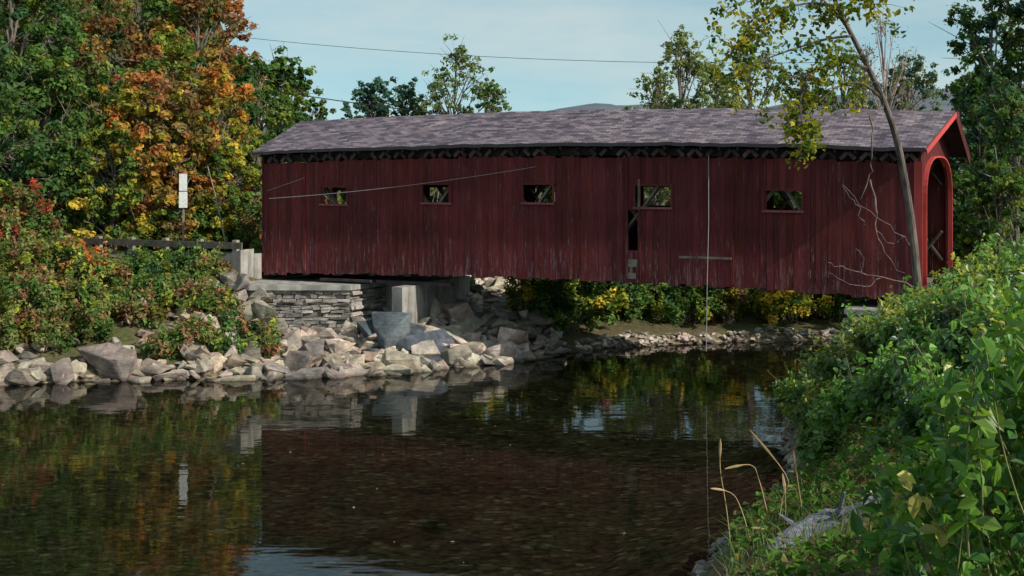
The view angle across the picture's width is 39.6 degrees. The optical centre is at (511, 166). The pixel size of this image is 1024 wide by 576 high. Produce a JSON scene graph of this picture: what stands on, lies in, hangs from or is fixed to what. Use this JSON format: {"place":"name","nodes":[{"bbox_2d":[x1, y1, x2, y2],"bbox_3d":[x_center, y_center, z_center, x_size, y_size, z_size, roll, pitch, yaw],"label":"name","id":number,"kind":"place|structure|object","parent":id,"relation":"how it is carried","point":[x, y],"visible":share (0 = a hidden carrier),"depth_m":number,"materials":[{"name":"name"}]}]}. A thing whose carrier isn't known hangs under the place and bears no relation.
{"place":"outdoors","nodes":[
{"label":"outdoors","id":0,"kind":"place"},
{"bbox_2d":[0,0,1022,575],"bbox_3d":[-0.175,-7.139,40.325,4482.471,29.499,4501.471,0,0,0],"label":"ground","id":1,"kind":"structure","parent":0,"point":[538,468],"depth_m":35.85,"materials":[{"name":"soil"}]},
{"bbox_2d":[0,33,78,224],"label":"autumn tree","id":2,"kind":"object","parent":1,"relation":"on","point":[9,65],"visible":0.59,"depth_m":57.60,"materials":[{"name":"green plant"}]},
{"bbox_2d":[0,104,82,237],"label":"autumn tree","id":3,"kind":"object","parent":1,"relation":"on","point":[8,140],"visible":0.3,"depth_m":59.03,"materials":[{"name":"green plant"}]},
{"bbox_2d":[0,0,102,196],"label":"autumn tree","id":4,"kind":"object","parent":1,"relation":"on","point":[70,27],"visible":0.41,"depth_m":63.95,"materials":[{"name":"green plant"}]},
{"bbox_2d":[0,22,121,235],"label":"autumn tree","id":5,"kind":"object","parent":1,"relation":"on","point":[67,80],"visible":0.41,"depth_m":60.79,"materials":[{"name":"green plant"}]},
{"bbox_2d":[0,0,140,182],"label":"autumn tree","id":6,"kind":"object","parent":1,"relation":"on","point":[102,23],"visible":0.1,"depth_m":69.61,"materials":[{"name":"green plant"}]},
{"bbox_2d":[27,114,117,237],"bbox_3d":[-18.658,0.830,59.551,4.035,6.081,5.545,0,0,0],"label":"autumn tree","id":7,"kind":"object","parent":1,"relation":"on","point":[63,148],"visible":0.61,"depth_m":58.74,"materials":[{"name":"green plant"}]},
{"bbox_2d":[22,34,152,225],"bbox_3d":[-18.805,-0.957,63.997,7.120,10.163,8.932,0,0,0],"label":"autumn tree","id":8,"kind":"object","parent":1,"relation":"on","point":[92,58],"visible":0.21,"depth_m":63.90,"materials":[{"name":"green plant"}]},
{"bbox_2d":[62,120,165,250],"bbox_3d":[-16.902,1.134,60.047,4.466,6.278,4.610,0,0,0],"label":"autumn tree","id":9,"kind":"object","parent":1,"relation":"on","point":[112,231],"visible":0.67,"depth_m":59.42,"materials":[{"name":"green plant"}]},
{"bbox_2d":[3,235,242,257],"bbox_3d":[-17.012,3.365,57.198,15.400,1.150,0.270,0,0,27],"label":"guardrail","id":10,"kind":"object","parent":1,"relation":"on","point":[167,243],"visible":0.33,"depth_m":55.48,"materials":[{"name":"brown wood"}]},
{"bbox_2d":[44,0,223,174],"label":"autumn tree","id":11,"kind":"object","parent":1,"relation":"on","point":[148,10],"visible":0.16,"depth_m":74.32,"materials":[{"name":"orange plant"}]},
{"bbox_2d":[47,191,261,252],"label":"roadside shrubs","id":12,"kind":"object","parent":1,"relation":"on","point":[254,210],"visible":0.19,"depth_m":60.75,"materials":[{"name":"green plant"}]},
{"bbox_2d":[82,58,228,250],"bbox_3d":[-15.508,-0.483,62.331,7.157,8.708,6.690,0,0,-39],"label":"autumn tree","id":13,"kind":"object","parent":1,"relation":"on","point":[173,108],"visible":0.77,"depth_m":60.89,"materials":[{"name":"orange plant"}]},
{"bbox_2d":[107,24,247,197],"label":"autumn tree","id":14,"kind":"object","parent":1,"relation":"on","point":[175,49],"visible":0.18,"depth_m":66.81,"materials":[{"name":"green plant"}]},
{"bbox_2d":[137,131,222,249],"bbox_3d":[-14.238,1.268,61.481,3.411,5.596,3.728,0,0,17],"label":"autumn tree","id":15,"kind":"object","parent":1,"relation":"on","point":[176,160],"visible":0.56,"depth_m":60.90,"materials":[{"name":"yellow plant"}]},
{"bbox_2d":[179,172,186,249],"bbox_3d":[-13.048,2.088,56.480,0.330,3.705,0.110,0,0,0],"label":"traffic sign","id":16,"kind":"object","parent":1,"relation":"on","point":[183,188],"visible":0.91,"depth_m":56.42,"materials":[{"name":"white metal"}]},
{"bbox_2d":[103,0,278,147],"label":"autumn tree","id":17,"kind":"object","parent":1,"relation":"on","point":[193,11],"visible":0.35,"depth_m":73.03,"materials":[{"name":"orange plant"}]},
{"bbox_2d":[147,45,267,215],"bbox_3d":[-13.228,-0.866,64.405,5.919,9.390,5.968,0,0,0],"label":"autumn tree","id":18,"kind":"object","parent":1,"relation":"on","point":[214,78],"visible":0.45,"depth_m":63.38,"materials":[{"name":"yellow plant"}]},
{"bbox_2d":[171,0,267,127],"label":"autumn tree","id":19,"kind":"object","parent":1,"relation":"on","point":[245,22],"visible":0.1,"depth_m":83.76,"materials":[{"name":"orange plant"}]},
{"bbox_2d":[182,138,261,251],"bbox_3d":[-12.654,1.250,62.147,3.476,5.240,3.485,0,0,24],"label":"autumn tree","id":20,"kind":"object","parent":1,"relation":"on","point":[235,194],"visible":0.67,"depth_m":61.48,"materials":[{"name":"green plant"}]},
{"bbox_2d":[206,117,269,239],"bbox_3d":[-11.832,0.881,63.532,4.680,6.187,4.172,0,0,0],"label":"autumn tree","id":21,"kind":"object","parent":1,"relation":"on","point":[248,147],"visible":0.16,"depth_m":63.18,"materials":[{"name":"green plant"}]},
{"bbox_2d":[0,177,479,359],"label":"riverbank shrubs","id":22,"kind":"object","parent":1,"relation":"on","point":[86,273],"visible":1,"depth_m":49.17,"materials":[{"name":"green plant"}]},
{"bbox_2d":[223,59,306,190],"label":"autumn tree","id":23,"kind":"object","parent":1,"relation":"on","point":[251,77],"visible":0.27,"depth_m":69.69,"materials":[{"name":"green plant"}]},
{"bbox_2d":[237,106,303,203],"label":"autumn tree","id":24,"kind":"object","parent":1,"relation":"on","point":[270,129],"visible":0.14,"depth_m":65.75,"materials":[{"name":"green plant"}]},
{"bbox_2d":[254,43,328,198],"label":"autumn tree","id":25,"kind":"object","parent":1,"relation":"on","point":[300,84],"visible":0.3,"depth_m":75.54,"materials":[{"name":"green plant"}]},
{"bbox_2d":[299,94,344,203],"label":"autumn tree","id":26,"kind":"object","parent":1,"relation":"on","point":[322,112],"visible":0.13,"depth_m":79.86,"materials":[{"name":"green plant"}]},
{"bbox_2d":[222,273,469,329],"bbox_3d":[-6.272,5.700,53.707,7.526,2.880,7.350,0,0,27],"label":"stone abutment","id":27,"kind":"object","parent":1,"relation":"on","point":[306,300],"visible":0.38,"depth_m":51.55,"materials":[{"name":"stone"}]},
{"bbox_2d":[219,249,261,278],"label":"concrete parapet","id":28,"kind":"structure","parent":27,"relation":"on","point":[248,262],"depth_m":53.16,"materials":[{"name":"grey concrete"}]},
{"bbox_2d":[340,98,367,191],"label":"pine tree","id":29,"kind":"object","parent":1,"relation":"on","point":[346,108],"visible":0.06,"depth_m":83.69,"materials":[{"name":"green plant"}]},
{"bbox_2d":[350,76,392,117],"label":"pine tree","id":30,"kind":"object","parent":1,"relation":"on","point":[366,93],"visible":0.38,"depth_m":84.88,"materials":[{"name":"green plant"}]},
{"bbox_2d":[374,76,427,116],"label":"pine tree","id":31,"kind":"object","parent":1,"relation":"on","point":[405,93],"visible":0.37,"depth_m":85.63,"materials":[{"name":"green plant"}]},
{"bbox_2d":[0,272,843,393],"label":"riverbank rocks","id":32,"kind":"object","parent":1,"relation":"on","point":[476,333],"visible":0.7,"depth_m":48.46,"materials":[{"name":"grey stone"}]},
{"bbox_2d":[411,33,494,192],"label":"maple tree","id":33,"kind":"object","parent":1,"relation":"on","point":[433,87],"visible":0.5,"depth_m":83.58,"materials":[{"name":"green plant"}]},
{"bbox_2d":[462,74,511,112],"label":"maple tree","id":34,"kind":"object","parent":1,"relation":"on","point":[491,88],"visible":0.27,"depth_m":83.92,"materials":[{"name":"green plant"}]},
{"bbox_2d":[252,38,824,113],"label":"power line","id":35,"kind":"object","parent":1,"relation":"on","point":[444,54],"visible":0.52,"depth_m":74.13,"materials":[{"name":"black metal"}]},
{"bbox_2d":[252,108,969,301],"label":"covered bridge","id":36,"kind":"structure","parent":1,"relation":"on","point":[598,220],"depth_m":47.77,"materials":[{"name":"red wood"}]},
{"bbox_2d":[268,166,536,198],"bbox_3d":[-4.173,0.600,51.094,11.228,1.219,0.190,0,0,26],"label":"guy wire","id":37,"kind":"object","parent":36,"relation":"attached to","point":[397,186],"visible":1,"depth_m":51.08,"materials":[{"name":"grey metal"}]},
{"bbox_2d":[303,157,803,283],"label":"window frames","id":38,"kind":"structure","parent":36,"relation":"in","point":[626,158],"depth_m":47.17,"materials":[{"name":"red wood"}]},
{"bbox_2d":[679,155,730,350],"bbox_3d":[6.196,2.790,45.776,1.764,6.300,0.110,0,0,27],"label":"rope swing","id":39,"kind":"object","parent":36,"relation":"hanging from","point":[707,257],"visible":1,"depth_m":45.67,"materials":[{"name":"grey wood"}]},
{"bbox_2d":[624,60,691,204],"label":"ash tree","id":40,"kind":"object","parent":1,"relation":"on","point":[661,78],"visible":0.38,"depth_m":74.57,"materials":[{"name":"green plant"}]},
{"bbox_2d":[324,171,1008,223],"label":"background woodland","id":41,"kind":"object","parent":1,"relation":"on","point":[437,196],"visible":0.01,"depth_m":83.55,"materials":[{"name":"green plant"}]},
{"bbox_2d":[623,22,721,205],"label":"ash tree","id":42,"kind":"object","parent":1,"relation":"on","point":[692,67],"visible":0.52,"depth_m":75.48,"materials":[{"name":"green plant"}]},
{"bbox_2d":[501,276,870,335],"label":"bank shrubs","id":43,"kind":"object","parent":1,"relation":"on","point":[576,302],"visible":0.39,"depth_m":56.88,"materials":[{"name":"green plant"}]},
{"bbox_2d":[683,44,746,108],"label":"ash tree","id":44,"kind":"object","parent":1,"relation":"on","point":[718,87],"visible":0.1,"depth_m":77.38,"materials":[{"name":"green plant"}]},
{"bbox_2d":[669,414,797,575],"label":"shore stones","id":45,"kind":"object","parent":1,"relation":"on","point":[698,568],"visible":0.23,"depth_m":26.52,"materials":[{"name":"grey stone"}]},
{"bbox_2d":[712,17,791,108],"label":"ash tree","id":46,"kind":"object","parent":1,"relation":"on","point":[725,101],"visible":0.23,"depth_m":71.14,"materials":[{"name":"green plant"}]},
{"bbox_2d":[768,58,836,204],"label":"ash tree","id":47,"kind":"object","parent":1,"relation":"on","point":[792,83],"visible":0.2,"depth_m":84.08,"materials":[{"name":"green plant"}]},
{"bbox_2d":[704,0,921,293],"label":"leaning tree","id":48,"kind":"object","parent":1,"relation":"on","point":[807,132],"visible":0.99,"depth_m":36.06,"materials":[{"name":"green plant"}]},
{"bbox_2d":[690,427,951,575],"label":"tall grass","id":49,"kind":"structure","parent":1,"relation":"on","point":[729,545],"depth_m":15.10,"materials":[{"name":"plant"}]},
{"bbox_2d":[807,41,889,109],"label":"ash tree","id":50,"kind":"object","parent":1,"relation":"on","point":[853,78],"visible":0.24,"depth_m":81.65,"materials":[{"name":"green plant"}]},
{"bbox_2d":[765,483,951,552],"bbox_3d":[3.551,3.526,14.409,1.937,0.875,0.611,0,0,10],"label":"driftwood log","id":51,"kind":"object","parent":1,"relation":"on","point":[829,514],"visible":0.37,"depth_m":14.52,"materials":[{"name":"grey wood"}]},
{"bbox_2d":[846,42,887,108],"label":"bare tree","id":52,"kind":"object","parent":1,"relation":"on","point":[867,57],"visible":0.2,"depth_m":89.49,"materials":[{"name":"grey plant"}]},
{"bbox_2d":[843,297,900,344],"bbox_3d":[12.434,5.794,45.140,2.535,2.947,5.855,0,0,27],"label":"stone abutment","id":53,"kind":"object","parent":1,"relation":"on","point":[871,305],"visible":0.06,"depth_m":43.28,"materials":[{"name":"stone"}]},
{"bbox_2d":[729,283,1014,575],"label":"ground plants","id":54,"kind":"object","parent":1,"relation":"on","point":[831,564],"visible":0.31,"depth_m":15.48,"materials":[{"name":"green plant"}]},
{"bbox_2d":[858,2,929,109],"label":"bare tree","id":55,"kind":"object","parent":1,"relation":"on","point":[892,91],"visible":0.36,"depth_m":83.84,"materials":[{"name":"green plant"}]},
{"bbox_2d":[767,232,1023,467],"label":"bank shrubs","id":56,"kind":"object","parent":1,"relation":"on","point":[820,402],"visible":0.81,"depth_m":24.02,"materials":[{"name":"green plant"}]},
{"bbox_2d":[876,46,935,110],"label":"bare tree","id":57,"kind":"object","parent":1,"relation":"on","point":[905,94],"visible":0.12,"depth_m":87.92,"materials":[{"name":"grey plant"}]},
{"bbox_2d":[866,52,950,110],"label":"ash tree","id":58,"kind":"object","parent":1,"relation":"on","point":[917,66],"visible":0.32,"depth_m":85.56,"materials":[{"name":"green plant"}]},
{"bbox_2d":[850,274,1023,575],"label":"leafy bush","id":59,"kind":"object","parent":1,"relation":"on","point":[976,528],"visible":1,"depth_m":7.04,"materials":[{"name":"green plant"}]},
{"bbox_2d":[940,60,984,173],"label":"green tree","id":60,"kind":"object","parent":1,"relation":"on","point":[960,81],"visible":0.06,"depth_m":64.13,"materials":[{"name":"green plant"}]},
{"bbox_2d":[952,138,992,258],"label":"green tree","id":61,"kind":"object","parent":1,"relation":"on","point":[964,198],"visible":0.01,"depth_m":58.05,"materials":[{"name":"green plant"}]},
{"bbox_2d":[929,0,1023,259],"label":"green tree","id":62,"kind":"object","parent":1,"relation":"on","point":[989,22],"visible":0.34,"depth_m":58.45,"materials":[{"name":"green plant"}]},
{"bbox_2d":[956,195,1004,263],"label":"green tree","id":63,"kind":"object","parent":1,"relation":"on","point":[978,210],"visible":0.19,"depth_m":49.82,"materials":[{"name":"green plant"}]},
{"bbox_2d":[949,96,1023,265],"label":"green tree","id":64,"kind":"object","parent":1,"relation":"on","point":[966,121],"visible":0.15,"depth_m":55.53,"materials":[{"name":"green plant"}]},
{"bbox_2d":[950,76,1023,254],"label":"green tree","id":65,"kind":"object","parent":1,"relation":"on","point":[1009,106],"visible":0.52,"depth_m":51.81,"materials":[{"name":"green plant"}]},
{"bbox_2d":[953,0,1023,256],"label":"green tree","id":66,"kind":"object","parent":1,"relation":"on","point":[976,84],"visible":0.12,"depth_m":56.08,"materials":[{"name":"green plant"}]},
{"bbox_2d":[958,149,1023,260],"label":"green tree","id":67,"kind":"object","parent":1,"relation":"on","point":[993,189],"visible":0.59,"depth_m":48.88,"materials":[{"name":"green plant"}]},
{"bbox_2d":[968,16,1023,232],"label":"green tree","id":68,"kind":"object","parent":1,"relation":"on","point":[1005,55],"visible":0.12,"depth_m":59.64,"materials":[{"name":"green plant"}]},
{"bbox_2d":[103,249,933,286],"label":"road","id":69,"kind":"structure","parent":0,"point":[231,252],"depth_m":59.53,"materials":[{"name":"grey asphalt"}]},
{"bbox_2d":[207,167,225,241],"bbox_3d":[-11.809,1.611,56.997,0.810,3.231,0.063,0,0,0],"label":"leaning pole","id":70,"kind":"object","parent":69,"relation":"on","point":[217,207],"visible":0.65,"depth_m":56.98,"materials":[{"name":"brown wood"}]},
{"bbox_2d":[220,0,1023,125],"label":"sky","id":71,"kind":"structure","parent":0,"point":[597,32],"materials":[{"name":"blue"}]},
{"bbox_2d":[264,83,1023,172],"bbox_3d":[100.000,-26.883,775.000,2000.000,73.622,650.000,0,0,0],"label":"distant hills","id":72,"kind":"structure","parent":0,"point":[944,106],"depth_m":638.80,"materials":[{"name":"green plant"}]},
{"bbox_2d":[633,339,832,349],"bbox_3d":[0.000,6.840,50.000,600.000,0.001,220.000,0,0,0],"label":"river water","id":73,"kind":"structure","parent":0,"point":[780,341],"depth_m":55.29,"materials":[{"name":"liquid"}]}
]}

